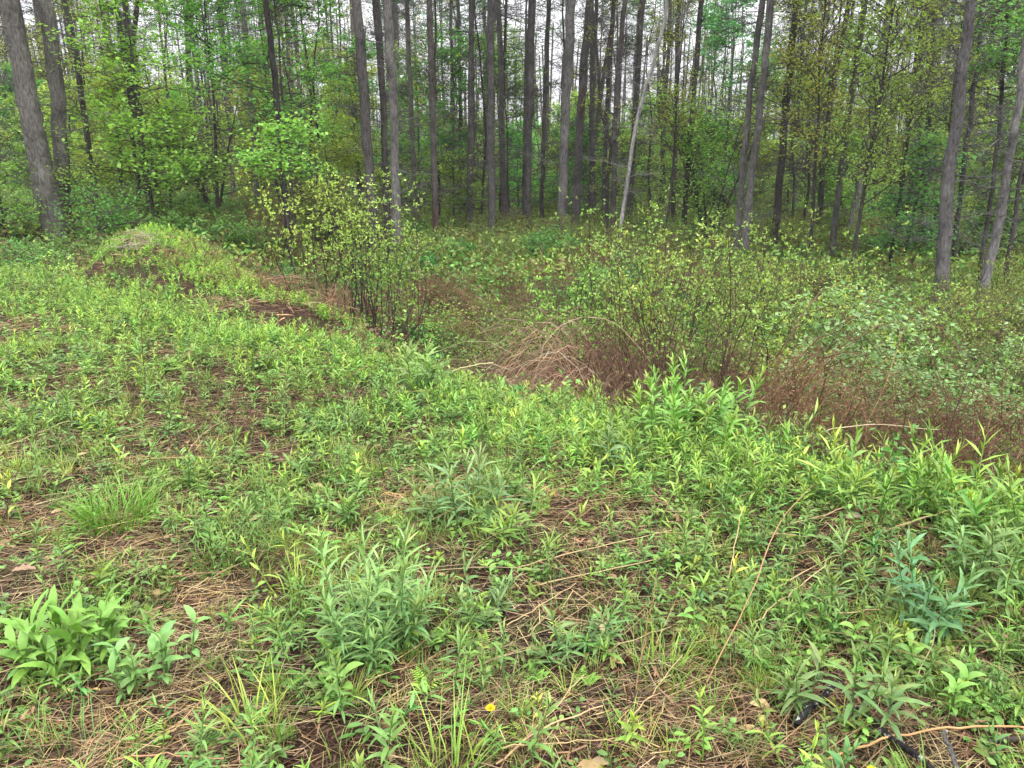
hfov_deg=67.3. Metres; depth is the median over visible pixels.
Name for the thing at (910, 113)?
young leaved tree
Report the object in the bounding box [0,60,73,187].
woodland tree
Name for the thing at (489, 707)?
dandelion
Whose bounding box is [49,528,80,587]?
goldenrod plant
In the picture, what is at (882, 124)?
woodland tree
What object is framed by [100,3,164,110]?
slender tree
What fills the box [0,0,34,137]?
slim pine
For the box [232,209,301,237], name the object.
dead weed clump
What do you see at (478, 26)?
slim pine
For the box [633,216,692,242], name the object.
undergrowth shrub
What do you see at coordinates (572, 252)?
leafy shrub
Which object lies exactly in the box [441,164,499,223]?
young maple
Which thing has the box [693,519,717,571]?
goldenrod plant
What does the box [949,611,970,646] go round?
goldenrod plant
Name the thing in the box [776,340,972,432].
bramble
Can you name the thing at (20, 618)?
goldenrod plant
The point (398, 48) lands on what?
slim pine
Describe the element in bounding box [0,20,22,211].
young leaved tree
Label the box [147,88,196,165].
woodland tree
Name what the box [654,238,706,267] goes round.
leafy shrub
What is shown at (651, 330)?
undergrowth shrub
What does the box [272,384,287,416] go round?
goldenrod plant
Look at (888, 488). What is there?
goldenrod plant
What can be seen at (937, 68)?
woodland tree
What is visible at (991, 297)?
undergrowth shrub
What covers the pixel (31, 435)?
dead stalk
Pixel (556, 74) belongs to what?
sky
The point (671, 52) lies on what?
slim pine
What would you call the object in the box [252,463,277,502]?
goldenrod plant
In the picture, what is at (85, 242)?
undergrowth shrub
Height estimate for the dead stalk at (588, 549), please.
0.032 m
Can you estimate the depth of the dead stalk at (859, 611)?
2.83 m
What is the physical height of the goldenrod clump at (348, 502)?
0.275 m
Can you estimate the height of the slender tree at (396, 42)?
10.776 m
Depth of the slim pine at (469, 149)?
22.23 m
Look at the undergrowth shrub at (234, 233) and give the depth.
15.20 m
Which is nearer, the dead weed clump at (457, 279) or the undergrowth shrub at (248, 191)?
the dead weed clump at (457, 279)
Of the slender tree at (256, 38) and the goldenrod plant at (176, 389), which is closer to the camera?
the goldenrod plant at (176, 389)
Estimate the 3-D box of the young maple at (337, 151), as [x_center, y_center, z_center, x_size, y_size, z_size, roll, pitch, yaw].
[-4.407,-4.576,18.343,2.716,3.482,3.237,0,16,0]
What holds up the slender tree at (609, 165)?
on the ground at (266, 310)
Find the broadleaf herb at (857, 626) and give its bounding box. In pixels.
[783,589,869,646]
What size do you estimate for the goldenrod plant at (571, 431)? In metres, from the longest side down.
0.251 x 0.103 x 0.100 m
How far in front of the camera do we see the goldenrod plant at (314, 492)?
3.62 m
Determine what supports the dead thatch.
on the ground at (266, 310)
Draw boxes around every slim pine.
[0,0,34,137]
[0,0,67,101]
[0,24,17,166]
[7,0,73,126]
[31,0,108,136]
[51,0,78,136]
[53,0,83,129]
[56,0,81,128]
[57,0,99,97]
[67,0,150,139]
[118,7,156,81]
[138,1,201,152]
[146,4,184,82]
[148,9,235,191]
[154,6,226,168]
[157,2,220,182]
[176,2,248,187]
[178,1,230,164]
[184,0,269,197]
[198,0,245,189]
[209,2,246,156]
[209,3,270,181]
[230,1,256,153]
[230,1,258,100]
[233,0,284,128]
[255,0,315,165]
[275,8,316,145]
[281,0,329,155]
[304,0,348,130]
[309,0,403,199]
[313,0,349,131]
[360,0,421,189]
[361,2,421,154]
[365,0,426,187]
[366,3,401,153]
[367,0,411,130]
[369,0,426,158]
[374,2,425,165]
[398,0,534,234]
[398,2,425,165]
[399,0,433,146]
[404,0,478,204]
[419,1,467,126]
[434,1,458,128]
[437,0,468,122]
[443,0,468,118]
[447,1,524,199]
[453,7,486,170]
[455,0,559,232]
[462,0,509,163]
[466,0,510,181]
[475,0,561,218]
[503,0,556,181]
[513,5,546,148]
[516,0,579,176]
[532,0,652,219]
[535,0,594,118]
[549,0,634,211]
[578,2,608,163]
[583,0,645,177]
[594,0,648,135]
[609,6,644,130]
[612,0,662,147]
[618,1,659,135]
[638,0,710,204]
[644,0,690,137]
[644,0,696,178]
[651,1,704,181]
[685,0,727,115]
[695,0,741,118]
[704,0,751,172]
[737,5,785,112]
[756,0,842,203]
[763,2,832,201]
[773,5,815,137]
[783,3,820,155]
[797,4,835,168]
[798,1,886,203]
[812,0,878,170]
[856,0,986,218]
[869,2,921,167]
[878,7,952,192]
[889,9,948,180]
[892,1,929,179]
[893,1,918,163]
[908,2,987,187]
[927,1,1012,198]
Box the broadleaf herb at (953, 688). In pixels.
[895,628,986,714]
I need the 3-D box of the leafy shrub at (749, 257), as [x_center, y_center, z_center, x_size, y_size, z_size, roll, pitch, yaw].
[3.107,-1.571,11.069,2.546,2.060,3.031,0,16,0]
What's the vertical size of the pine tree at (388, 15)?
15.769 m
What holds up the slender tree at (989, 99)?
on the ground at (266, 310)
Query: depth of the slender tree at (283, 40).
30.01 m
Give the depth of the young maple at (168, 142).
17.19 m
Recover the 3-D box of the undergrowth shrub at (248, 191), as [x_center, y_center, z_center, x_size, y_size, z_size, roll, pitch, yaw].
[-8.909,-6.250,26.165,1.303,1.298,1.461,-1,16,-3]
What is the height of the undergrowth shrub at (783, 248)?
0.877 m
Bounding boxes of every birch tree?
[569,0,642,219]
[581,0,703,247]
[632,0,715,221]
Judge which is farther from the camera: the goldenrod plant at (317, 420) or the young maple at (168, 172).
the young maple at (168, 172)
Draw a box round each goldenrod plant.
[3,611,35,651]
[7,402,27,436]
[9,403,31,432]
[22,435,51,483]
[28,425,39,454]
[37,398,54,430]
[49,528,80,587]
[52,383,63,403]
[52,409,67,431]
[54,388,82,417]
[60,389,76,423]
[63,404,84,443]
[65,403,77,430]
[94,444,109,475]
[95,377,106,399]
[97,469,111,494]
[108,374,126,408]
[117,641,147,696]
[121,544,151,599]
[124,399,135,424]
[134,406,151,448]
[138,549,152,580]
[141,372,156,410]
[150,431,165,463]
[155,372,173,411]
[158,493,181,534]
[169,383,179,411]
[173,697,223,767]
[181,503,206,547]
[198,385,209,413]
[199,421,211,453]
[200,439,220,473]
[201,456,212,480]
[213,406,231,431]
[214,414,227,435]
[223,428,240,463]
[229,377,243,414]
[232,467,257,510]
[233,495,262,543]
[239,745,267,767]
[243,607,265,647]
[246,465,261,492]
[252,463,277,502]
[257,736,281,767]
[260,482,270,508]
[262,613,302,669]
[264,374,277,405]
[267,486,292,539]
[269,508,282,537]
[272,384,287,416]
[277,372,291,401]
[277,471,298,520]
[277,564,304,610]
[280,502,295,542]
[290,445,307,492]
[291,603,310,653]
[305,483,323,518]
[308,543,322,573]
[313,413,324,437]
[317,586,331,628]
[318,486,339,519]
[319,402,332,428]
[322,649,356,722]
[332,438,345,471]
[335,450,349,474]
[340,422,352,456]
[343,431,361,464]
[348,468,374,507]
[349,517,370,558]
[361,411,372,433]
[364,703,412,767]
[368,651,388,687]
[371,379,382,397]
[374,401,381,423]
[389,456,405,491]
[393,514,412,554]
[397,606,420,652]
[419,388,426,414]
[425,425,438,462]
[433,622,479,696]
[437,381,449,406]
[437,416,451,444]
[437,479,450,511]
[455,646,477,683]
[458,529,473,557]
[469,651,493,698]
[473,455,490,499]
[477,499,494,538]
[486,431,491,456]
[508,500,525,540]
[513,470,527,501]
[514,690,561,767]
[517,409,530,433]
[538,427,559,465]
[540,741,562,767]
[541,410,554,438]
[558,440,569,467]
[563,389,579,415]
[566,424,581,465]
[573,474,583,488]
[596,397,609,427]
[602,448,611,469]
[609,588,635,628]
[612,574,640,629]
[614,447,624,473]
[630,421,641,442]
[636,474,653,510]
[641,469,653,497]
[651,569,665,606]
[654,529,676,574]
[662,416,673,450]
[672,518,696,565]
[674,430,687,462]
[680,461,694,497]
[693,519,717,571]
[696,463,710,494]
[696,475,712,510]
[709,454,725,490]
[714,481,727,514]
[715,574,740,624]
[720,466,740,510]
[736,619,768,672]
[749,623,773,669]
[757,528,771,549]
[759,598,798,661]
[761,495,787,532]
[781,456,796,484]
[785,579,817,627]
[798,500,818,540]
[800,459,817,501]
[811,575,840,637]
[816,533,827,554]
[822,572,839,616]
[828,596,844,637]
[829,520,853,559]
[849,626,884,666]
[875,472,898,507]
[875,622,900,663]
[904,604,922,629]
[909,638,946,697]
[928,579,947,605]
[930,511,949,542]
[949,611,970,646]
[987,569,1019,623]
[990,677,1017,706]
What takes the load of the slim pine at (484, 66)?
on the ground at (266, 310)
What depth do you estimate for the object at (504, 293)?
13.07 m
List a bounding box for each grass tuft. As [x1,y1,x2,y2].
[1,680,152,767]
[42,464,189,539]
[166,507,291,584]
[171,652,311,750]
[273,544,319,599]
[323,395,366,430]
[377,662,530,767]
[607,610,727,702]
[692,618,780,683]
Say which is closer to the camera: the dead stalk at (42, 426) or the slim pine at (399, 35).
the dead stalk at (42, 426)
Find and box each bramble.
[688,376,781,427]
[735,276,1001,442]
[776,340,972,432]
[872,360,1023,458]
[926,340,1023,416]
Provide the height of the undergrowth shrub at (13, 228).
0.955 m
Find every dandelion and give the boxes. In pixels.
[468,704,512,745]
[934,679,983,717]
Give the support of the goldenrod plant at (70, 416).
on the ground at (266, 310)
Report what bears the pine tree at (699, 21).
on the ground at (266, 310)
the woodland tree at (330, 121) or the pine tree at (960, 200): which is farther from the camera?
the woodland tree at (330, 121)
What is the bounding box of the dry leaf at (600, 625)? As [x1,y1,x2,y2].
[594,619,605,630]
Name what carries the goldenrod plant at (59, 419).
on the ground at (266, 310)
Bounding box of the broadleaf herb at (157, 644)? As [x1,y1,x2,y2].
[92,605,209,706]
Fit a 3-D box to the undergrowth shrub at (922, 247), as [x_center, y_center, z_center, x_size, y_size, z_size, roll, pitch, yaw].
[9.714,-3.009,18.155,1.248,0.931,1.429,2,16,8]
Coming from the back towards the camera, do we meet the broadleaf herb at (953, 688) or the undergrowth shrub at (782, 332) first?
the undergrowth shrub at (782, 332)
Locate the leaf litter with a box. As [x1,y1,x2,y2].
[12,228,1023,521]
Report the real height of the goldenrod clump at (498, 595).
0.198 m
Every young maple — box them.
[0,152,123,243]
[0,162,50,241]
[29,158,160,248]
[39,0,232,228]
[94,101,243,228]
[112,75,272,211]
[118,0,296,211]
[159,0,355,244]
[215,99,340,271]
[275,117,378,244]
[377,33,458,210]
[407,143,497,226]
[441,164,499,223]
[458,23,552,215]
[636,71,802,240]
[685,0,788,207]
[753,64,857,218]
[842,125,991,263]
[911,64,1013,228]
[932,80,1023,261]
[949,0,1023,286]
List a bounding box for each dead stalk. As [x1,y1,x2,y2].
[0,420,73,447]
[0,451,23,529]
[7,502,51,536]
[23,396,60,458]
[103,678,219,708]
[114,752,223,759]
[125,451,220,468]
[186,559,247,590]
[361,606,461,690]
[407,567,538,572]
[452,362,492,371]
[464,305,497,364]
[470,330,515,360]
[495,705,602,764]
[503,736,645,748]
[506,583,575,625]
[506,675,583,755]
[512,530,671,568]
[529,551,693,586]
[532,317,650,392]
[610,626,670,650]
[621,655,682,728]
[635,572,657,690]
[700,469,834,691]
[712,349,863,423]
[729,506,744,577]
[740,369,906,438]
[755,565,825,621]
[767,550,845,593]
[787,703,945,744]
[792,424,937,460]
[819,631,1001,685]
[821,493,899,517]
[822,725,1023,760]
[837,608,886,613]
[844,397,918,426]
[853,509,950,537]
[855,608,1012,673]
[917,617,937,679]
[931,724,1022,749]
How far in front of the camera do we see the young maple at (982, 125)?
23.66 m
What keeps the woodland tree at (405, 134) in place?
on the ground at (266, 310)
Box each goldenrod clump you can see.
[302,518,453,678]
[329,470,368,529]
[391,337,448,392]
[402,444,528,532]
[444,552,522,634]
[457,470,553,549]
[527,594,632,669]
[588,407,650,473]
[627,351,768,461]
[766,639,841,724]
[806,519,920,615]
[817,639,931,740]
[877,528,985,644]
[904,437,1010,484]
[932,498,1023,600]
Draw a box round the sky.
[0,0,1018,149]
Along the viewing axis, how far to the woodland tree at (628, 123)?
37.60 m
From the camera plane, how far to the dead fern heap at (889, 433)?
5.88 m
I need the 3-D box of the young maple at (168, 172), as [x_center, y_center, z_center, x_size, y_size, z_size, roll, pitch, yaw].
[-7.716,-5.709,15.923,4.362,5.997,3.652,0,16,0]
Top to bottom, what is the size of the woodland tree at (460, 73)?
7.694 m
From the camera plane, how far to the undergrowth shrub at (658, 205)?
29.14 m
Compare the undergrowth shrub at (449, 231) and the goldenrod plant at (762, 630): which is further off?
the undergrowth shrub at (449, 231)
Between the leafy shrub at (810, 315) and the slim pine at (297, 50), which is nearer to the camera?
the leafy shrub at (810, 315)
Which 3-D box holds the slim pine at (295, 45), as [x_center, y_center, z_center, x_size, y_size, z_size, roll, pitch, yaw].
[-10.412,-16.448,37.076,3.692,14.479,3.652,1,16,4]
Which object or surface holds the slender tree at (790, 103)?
on the ground at (266, 310)
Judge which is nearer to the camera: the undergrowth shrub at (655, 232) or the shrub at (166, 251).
the shrub at (166, 251)
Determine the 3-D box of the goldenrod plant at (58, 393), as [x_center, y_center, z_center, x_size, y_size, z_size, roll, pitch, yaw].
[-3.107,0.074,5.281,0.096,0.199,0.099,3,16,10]
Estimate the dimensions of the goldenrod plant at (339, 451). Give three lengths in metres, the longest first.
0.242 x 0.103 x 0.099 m
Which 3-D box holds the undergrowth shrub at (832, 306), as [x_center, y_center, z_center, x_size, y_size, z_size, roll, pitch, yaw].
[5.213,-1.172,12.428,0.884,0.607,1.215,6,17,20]
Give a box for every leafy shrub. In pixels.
[236,161,380,312]
[251,143,437,351]
[343,214,454,353]
[518,247,625,373]
[551,187,724,328]
[559,215,771,410]
[590,221,731,395]
[595,253,822,409]
[637,200,825,332]
[705,197,913,357]
[711,244,965,378]
[711,303,813,415]
[723,275,933,423]
[771,245,1005,385]
[792,250,992,335]
[985,304,1023,427]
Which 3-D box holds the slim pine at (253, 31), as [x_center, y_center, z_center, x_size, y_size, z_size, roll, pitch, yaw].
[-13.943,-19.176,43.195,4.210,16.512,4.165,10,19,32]
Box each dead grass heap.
[101,229,171,253]
[187,264,328,289]
[238,287,358,316]
[300,269,362,317]
[442,318,642,396]
[443,335,593,385]
[443,348,557,380]
[448,301,661,408]
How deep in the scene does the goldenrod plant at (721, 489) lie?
3.52 m
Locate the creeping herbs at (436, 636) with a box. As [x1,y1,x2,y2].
[0,262,1023,767]
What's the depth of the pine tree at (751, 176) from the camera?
15.93 m
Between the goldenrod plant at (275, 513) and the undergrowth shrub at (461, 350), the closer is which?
the goldenrod plant at (275, 513)
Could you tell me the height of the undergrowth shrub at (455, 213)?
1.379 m
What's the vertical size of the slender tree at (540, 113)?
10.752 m
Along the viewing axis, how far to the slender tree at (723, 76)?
36.12 m
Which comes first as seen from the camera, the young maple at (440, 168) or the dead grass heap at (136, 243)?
the dead grass heap at (136, 243)
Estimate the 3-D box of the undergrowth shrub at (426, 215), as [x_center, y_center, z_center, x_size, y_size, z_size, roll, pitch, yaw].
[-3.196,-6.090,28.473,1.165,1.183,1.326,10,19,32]
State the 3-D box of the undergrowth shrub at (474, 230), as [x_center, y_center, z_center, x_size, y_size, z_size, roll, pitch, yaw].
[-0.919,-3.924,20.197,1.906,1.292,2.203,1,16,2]
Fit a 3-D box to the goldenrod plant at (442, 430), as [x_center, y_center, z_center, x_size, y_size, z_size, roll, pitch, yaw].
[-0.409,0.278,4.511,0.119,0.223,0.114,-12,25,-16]
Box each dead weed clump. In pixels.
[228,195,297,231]
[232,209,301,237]
[243,216,308,254]
[282,247,342,280]
[300,237,366,269]
[343,286,417,330]
[354,284,413,316]
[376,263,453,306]
[389,305,452,335]
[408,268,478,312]
[430,269,477,296]
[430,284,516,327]
[442,311,493,342]
[454,227,503,257]
[479,208,524,225]
[484,281,536,305]
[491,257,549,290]
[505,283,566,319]
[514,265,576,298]
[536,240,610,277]
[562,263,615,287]
[568,295,786,421]
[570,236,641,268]
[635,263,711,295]
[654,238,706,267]
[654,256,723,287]
[729,364,864,442]
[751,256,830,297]
[825,380,935,435]
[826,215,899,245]
[867,375,1023,462]
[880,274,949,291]
[922,391,1023,479]
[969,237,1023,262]
[990,441,1023,488]
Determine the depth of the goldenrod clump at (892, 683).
2.27 m
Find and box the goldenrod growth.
[0,222,1023,767]
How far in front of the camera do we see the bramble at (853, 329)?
5.20 m
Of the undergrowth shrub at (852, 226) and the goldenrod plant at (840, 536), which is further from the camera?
the undergrowth shrub at (852, 226)
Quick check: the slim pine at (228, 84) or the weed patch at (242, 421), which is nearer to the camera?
the weed patch at (242, 421)
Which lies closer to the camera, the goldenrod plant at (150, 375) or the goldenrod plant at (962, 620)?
the goldenrod plant at (962, 620)
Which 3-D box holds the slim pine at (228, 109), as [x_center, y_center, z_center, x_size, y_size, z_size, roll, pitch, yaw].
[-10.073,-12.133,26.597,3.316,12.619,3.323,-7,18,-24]
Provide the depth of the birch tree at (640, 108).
18.46 m
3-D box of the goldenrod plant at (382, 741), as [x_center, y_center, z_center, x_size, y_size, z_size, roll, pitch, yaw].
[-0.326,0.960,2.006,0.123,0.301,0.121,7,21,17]
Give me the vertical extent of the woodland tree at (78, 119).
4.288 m
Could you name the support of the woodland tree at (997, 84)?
on the ground at (266, 310)
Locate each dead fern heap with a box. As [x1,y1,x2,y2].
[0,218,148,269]
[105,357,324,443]
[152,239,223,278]
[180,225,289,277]
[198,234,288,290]
[252,254,328,313]
[265,344,369,421]
[285,272,360,306]
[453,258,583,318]
[685,298,951,477]
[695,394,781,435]
[844,317,1023,515]
[858,402,927,456]
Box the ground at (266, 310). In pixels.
[0,164,1023,767]
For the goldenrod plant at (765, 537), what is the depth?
3.28 m
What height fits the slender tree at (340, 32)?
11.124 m
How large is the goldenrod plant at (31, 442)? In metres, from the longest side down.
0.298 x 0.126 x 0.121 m
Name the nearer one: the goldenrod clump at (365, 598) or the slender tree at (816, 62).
the goldenrod clump at (365, 598)
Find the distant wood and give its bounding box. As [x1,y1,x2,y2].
[2,10,982,166]
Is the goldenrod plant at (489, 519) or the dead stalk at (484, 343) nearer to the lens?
the goldenrod plant at (489, 519)
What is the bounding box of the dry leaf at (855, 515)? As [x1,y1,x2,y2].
[845,511,861,518]
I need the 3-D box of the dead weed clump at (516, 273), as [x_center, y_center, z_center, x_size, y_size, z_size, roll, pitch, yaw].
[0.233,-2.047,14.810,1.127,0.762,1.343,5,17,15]
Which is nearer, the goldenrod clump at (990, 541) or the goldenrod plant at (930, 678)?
the goldenrod plant at (930, 678)
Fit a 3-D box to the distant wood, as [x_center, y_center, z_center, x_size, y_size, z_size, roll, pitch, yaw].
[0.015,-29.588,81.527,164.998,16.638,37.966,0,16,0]
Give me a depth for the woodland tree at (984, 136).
41.23 m
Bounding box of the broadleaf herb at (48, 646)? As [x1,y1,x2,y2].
[0,579,132,693]
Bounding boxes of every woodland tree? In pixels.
[0,18,77,146]
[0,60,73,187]
[0,90,69,194]
[16,69,127,196]
[43,103,113,192]
[52,59,174,211]
[70,50,190,184]
[94,90,161,187]
[116,86,190,185]
[147,71,226,153]
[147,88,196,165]
[200,80,239,136]
[205,105,243,157]
[206,32,283,187]
[224,61,292,220]
[224,66,315,193]
[285,27,342,168]
[295,89,323,165]
[298,37,359,162]
[301,107,352,178]
[312,27,393,206]
[320,45,404,228]
[371,63,458,203]
[413,11,505,220]
[415,106,440,158]
[440,126,482,185]
[465,112,499,172]
[495,119,555,211]
[513,115,541,169]
[532,119,559,172]
[534,135,608,211]
[537,102,601,179]
[538,139,600,195]
[539,84,612,167]
[539,108,620,219]
[545,119,601,203]
[603,92,681,197]
[607,122,669,212]
[646,105,705,186]
[680,109,756,209]
[705,105,798,202]
[723,46,789,177]
[727,135,779,174]
[796,122,887,237]
[805,23,905,201]
[847,93,869,122]
[860,94,901,173]
[867,79,914,176]
[899,22,957,127]
[943,0,1023,200]
[960,88,1022,170]
[973,93,1023,208]
[979,37,1014,125]
[983,9,1023,155]
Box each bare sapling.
[140,273,149,404]
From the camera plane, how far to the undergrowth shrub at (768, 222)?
19.10 m
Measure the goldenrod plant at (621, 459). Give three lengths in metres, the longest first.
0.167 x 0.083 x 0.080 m
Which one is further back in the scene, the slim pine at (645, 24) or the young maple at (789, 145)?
the slim pine at (645, 24)
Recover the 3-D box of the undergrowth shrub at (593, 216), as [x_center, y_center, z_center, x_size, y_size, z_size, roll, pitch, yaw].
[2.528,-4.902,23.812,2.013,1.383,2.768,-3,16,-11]
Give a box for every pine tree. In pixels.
[0,0,106,244]
[0,0,124,231]
[22,0,121,218]
[79,0,176,219]
[83,1,178,223]
[86,0,208,213]
[142,1,241,201]
[213,0,290,204]
[231,0,351,262]
[256,0,312,195]
[301,0,431,251]
[326,0,438,241]
[327,0,469,251]
[375,0,455,223]
[389,0,483,240]
[424,0,487,210]
[434,0,513,213]
[435,0,487,212]
[446,0,539,236]
[476,0,540,217]
[481,0,569,229]
[506,0,581,223]
[514,0,633,238]
[536,0,620,229]
[554,0,633,216]
[564,0,667,233]
[583,0,687,224]
[648,0,741,225]
[695,0,813,249]
[696,0,831,257]
[733,0,844,245]
[774,0,882,232]
[785,0,910,265]
[799,0,927,244]
[879,0,1023,310]
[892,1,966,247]
[904,3,1011,238]
[917,0,1019,264]
[921,0,1023,287]
[941,5,1023,305]
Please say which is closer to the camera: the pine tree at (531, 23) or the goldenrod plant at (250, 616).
the goldenrod plant at (250, 616)
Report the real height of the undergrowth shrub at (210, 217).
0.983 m
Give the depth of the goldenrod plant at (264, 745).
2.08 m
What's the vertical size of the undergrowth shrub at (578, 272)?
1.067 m
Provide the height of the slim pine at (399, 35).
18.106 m
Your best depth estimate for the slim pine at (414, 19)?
46.54 m
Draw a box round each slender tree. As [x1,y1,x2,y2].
[0,15,31,183]
[0,65,17,184]
[39,0,113,138]
[66,0,112,144]
[81,4,119,154]
[89,0,123,135]
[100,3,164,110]
[113,2,187,191]
[141,0,191,163]
[152,26,193,93]
[161,0,235,192]
[174,1,224,166]
[176,0,226,166]
[195,5,231,163]
[202,15,232,168]
[220,3,316,203]
[224,0,258,158]
[239,0,283,184]
[239,3,324,207]
[247,2,306,197]
[250,3,303,183]
[263,0,330,192]
[272,0,354,202]
[277,0,344,199]
[297,0,379,202]
[316,0,369,159]
[327,1,372,157]
[367,4,405,168]
[370,52,383,159]
[400,0,481,218]
[401,0,457,183]
[433,0,482,206]
[444,0,514,219]
[479,0,522,167]
[481,8,522,184]
[495,4,541,170]
[502,1,540,178]
[517,0,610,193]
[522,21,556,177]
[554,0,656,235]
[572,20,606,138]
[579,11,616,138]
[596,2,637,172]
[600,33,636,183]
[615,0,678,213]
[620,0,698,209]
[622,0,698,177]
[634,2,681,167]
[672,32,717,184]
[673,47,709,178]
[687,0,740,171]
[688,0,738,200]
[689,40,713,141]
[690,33,736,183]
[695,71,715,158]
[696,1,751,166]
[706,7,757,200]
[712,6,762,186]
[712,50,745,176]
[764,1,837,218]
[766,0,820,211]
[767,0,877,228]
[771,8,806,171]
[784,0,837,199]
[787,9,838,174]
[797,0,850,177]
[802,0,870,212]
[839,9,876,180]
[846,3,925,202]
[848,0,918,226]
[857,0,913,199]
[875,1,967,215]
[876,18,923,201]
[878,9,955,201]
[931,0,1023,201]
[932,10,963,201]
[933,10,1002,183]
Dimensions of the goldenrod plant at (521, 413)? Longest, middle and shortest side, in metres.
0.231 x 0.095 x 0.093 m
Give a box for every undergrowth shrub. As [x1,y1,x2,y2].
[0,204,32,228]
[0,212,39,244]
[0,214,42,240]
[1,232,63,259]
[2,191,29,207]
[39,228,88,256]
[55,241,108,261]
[56,232,126,265]
[70,218,119,243]
[73,191,116,208]
[73,196,147,229]
[75,229,129,256]
[92,208,202,238]
[118,191,202,231]
[120,206,227,240]
[128,190,212,214]
[144,208,229,234]
[155,188,203,205]
[163,191,202,200]
[166,182,228,194]
[191,201,245,225]
[194,211,281,258]
[195,187,239,200]
[195,207,247,225]
[200,241,232,259]
[208,192,273,204]
[208,196,253,206]
[224,195,262,216]
[232,180,269,200]
[243,194,307,216]
[247,218,319,260]
[250,199,344,228]
[250,260,296,282]
[268,181,311,199]
[278,182,345,199]
[280,274,336,303]
[300,217,334,243]
[306,261,368,284]
[307,201,382,237]
[319,228,402,249]
[325,199,391,230]
[327,265,371,299]
[349,243,448,285]
[380,220,428,238]
[399,220,466,276]
[401,209,471,233]
[412,223,463,245]
[418,206,431,220]
[421,236,476,269]
[431,309,506,360]
[440,334,526,373]
[442,204,486,220]
[442,209,512,255]
[444,292,568,383]
[448,209,533,232]
[455,209,518,232]
[462,238,535,284]
[469,295,550,328]
[473,209,512,234]
[479,228,543,262]
[493,292,584,343]
[497,209,599,239]
[499,302,587,354]
[509,210,581,246]
[517,224,588,269]
[521,219,603,255]
[521,312,617,374]
[531,208,556,229]
[532,215,603,239]
[537,210,618,246]
[538,274,590,307]
[543,342,598,378]
[544,205,569,218]
[554,219,632,260]
[561,305,692,380]
[562,265,645,319]
[564,324,744,394]
[567,203,637,226]
[567,253,675,342]
[568,198,626,218]
[577,229,683,258]
[577,260,651,292]
[581,203,636,226]
[602,237,695,281]
[604,315,686,357]
[606,213,700,251]
[609,207,708,249]
[611,388,840,438]
[614,263,720,301]
[619,199,671,232]
[620,195,667,219]
[626,212,716,237]
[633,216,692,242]
[643,202,680,215]
[643,278,700,321]
[662,320,756,381]
[669,208,727,225]
[672,271,766,315]
[674,306,839,402]
[675,308,741,342]
[678,217,720,244]
[681,225,771,258]
[684,264,764,331]
[685,305,749,368]
[696,204,771,235]
[696,266,809,353]
[697,226,749,254]
[697,246,756,273]
[697,250,825,345]
[701,199,744,211]
[706,281,782,322]
[707,203,763,223]
[715,199,797,252]
[716,243,812,281]
[730,307,852,374]
[736,282,843,331]
[748,251,827,305]
[761,214,808,248]
[764,244,815,262]
[765,216,814,236]
[766,211,845,236]
[767,200,827,223]
[769,244,823,267]
[770,215,828,254]
[770,359,941,459]
[779,248,874,309]
[786,202,816,217]
[790,280,862,347]
[792,257,866,286]
[795,390,991,484]
[803,292,891,368]
[811,293,846,320]
[816,225,871,249]
[817,232,880,260]
[820,332,943,419]
[824,206,894,251]
[826,382,1023,497]
[842,329,969,387]
[843,279,902,309]
[857,253,928,290]
[862,291,955,329]
[864,279,931,308]
[867,212,925,250]
[870,297,956,353]
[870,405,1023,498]
[874,346,948,404]
[896,238,951,261]
[899,208,964,253]
[905,279,1023,330]
[909,283,1020,343]
[920,249,978,285]
[924,271,1009,309]
[928,284,1023,367]
[934,377,1023,433]
[940,328,1023,393]
[947,339,1023,446]
[950,259,1009,283]
[952,208,1023,250]
[959,215,1023,242]
[973,242,1023,305]
[976,276,1023,325]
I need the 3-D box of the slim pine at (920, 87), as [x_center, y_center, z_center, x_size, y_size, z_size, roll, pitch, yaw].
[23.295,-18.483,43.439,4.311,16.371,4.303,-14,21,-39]
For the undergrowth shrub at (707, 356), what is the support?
on the ground at (266, 310)
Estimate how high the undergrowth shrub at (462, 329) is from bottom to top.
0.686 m
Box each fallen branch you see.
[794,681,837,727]
[856,705,935,767]
[941,730,958,767]
[987,736,1023,744]
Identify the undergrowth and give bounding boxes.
[0,161,1023,529]
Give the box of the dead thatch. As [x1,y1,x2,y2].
[0,271,1023,767]
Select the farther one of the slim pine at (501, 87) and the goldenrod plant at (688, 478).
the slim pine at (501, 87)
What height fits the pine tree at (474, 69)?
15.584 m
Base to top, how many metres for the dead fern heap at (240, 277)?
0.781 m
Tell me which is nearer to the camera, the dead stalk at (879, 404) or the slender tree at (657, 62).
the dead stalk at (879, 404)
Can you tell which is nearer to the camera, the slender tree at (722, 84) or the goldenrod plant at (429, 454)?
the goldenrod plant at (429, 454)
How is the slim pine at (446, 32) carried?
on the ground at (266, 310)
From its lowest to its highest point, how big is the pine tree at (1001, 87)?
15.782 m
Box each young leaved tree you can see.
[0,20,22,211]
[39,0,118,194]
[626,0,720,241]
[715,0,849,245]
[756,0,895,255]
[778,0,954,275]
[851,0,1001,265]
[895,1,1017,258]
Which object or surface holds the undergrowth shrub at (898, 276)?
on the ground at (266, 310)
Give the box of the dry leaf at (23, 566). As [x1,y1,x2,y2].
[12,564,35,570]
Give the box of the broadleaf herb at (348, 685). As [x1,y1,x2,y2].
[314,636,363,695]
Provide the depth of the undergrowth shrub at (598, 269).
13.73 m
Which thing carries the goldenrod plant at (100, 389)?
on the ground at (266, 310)

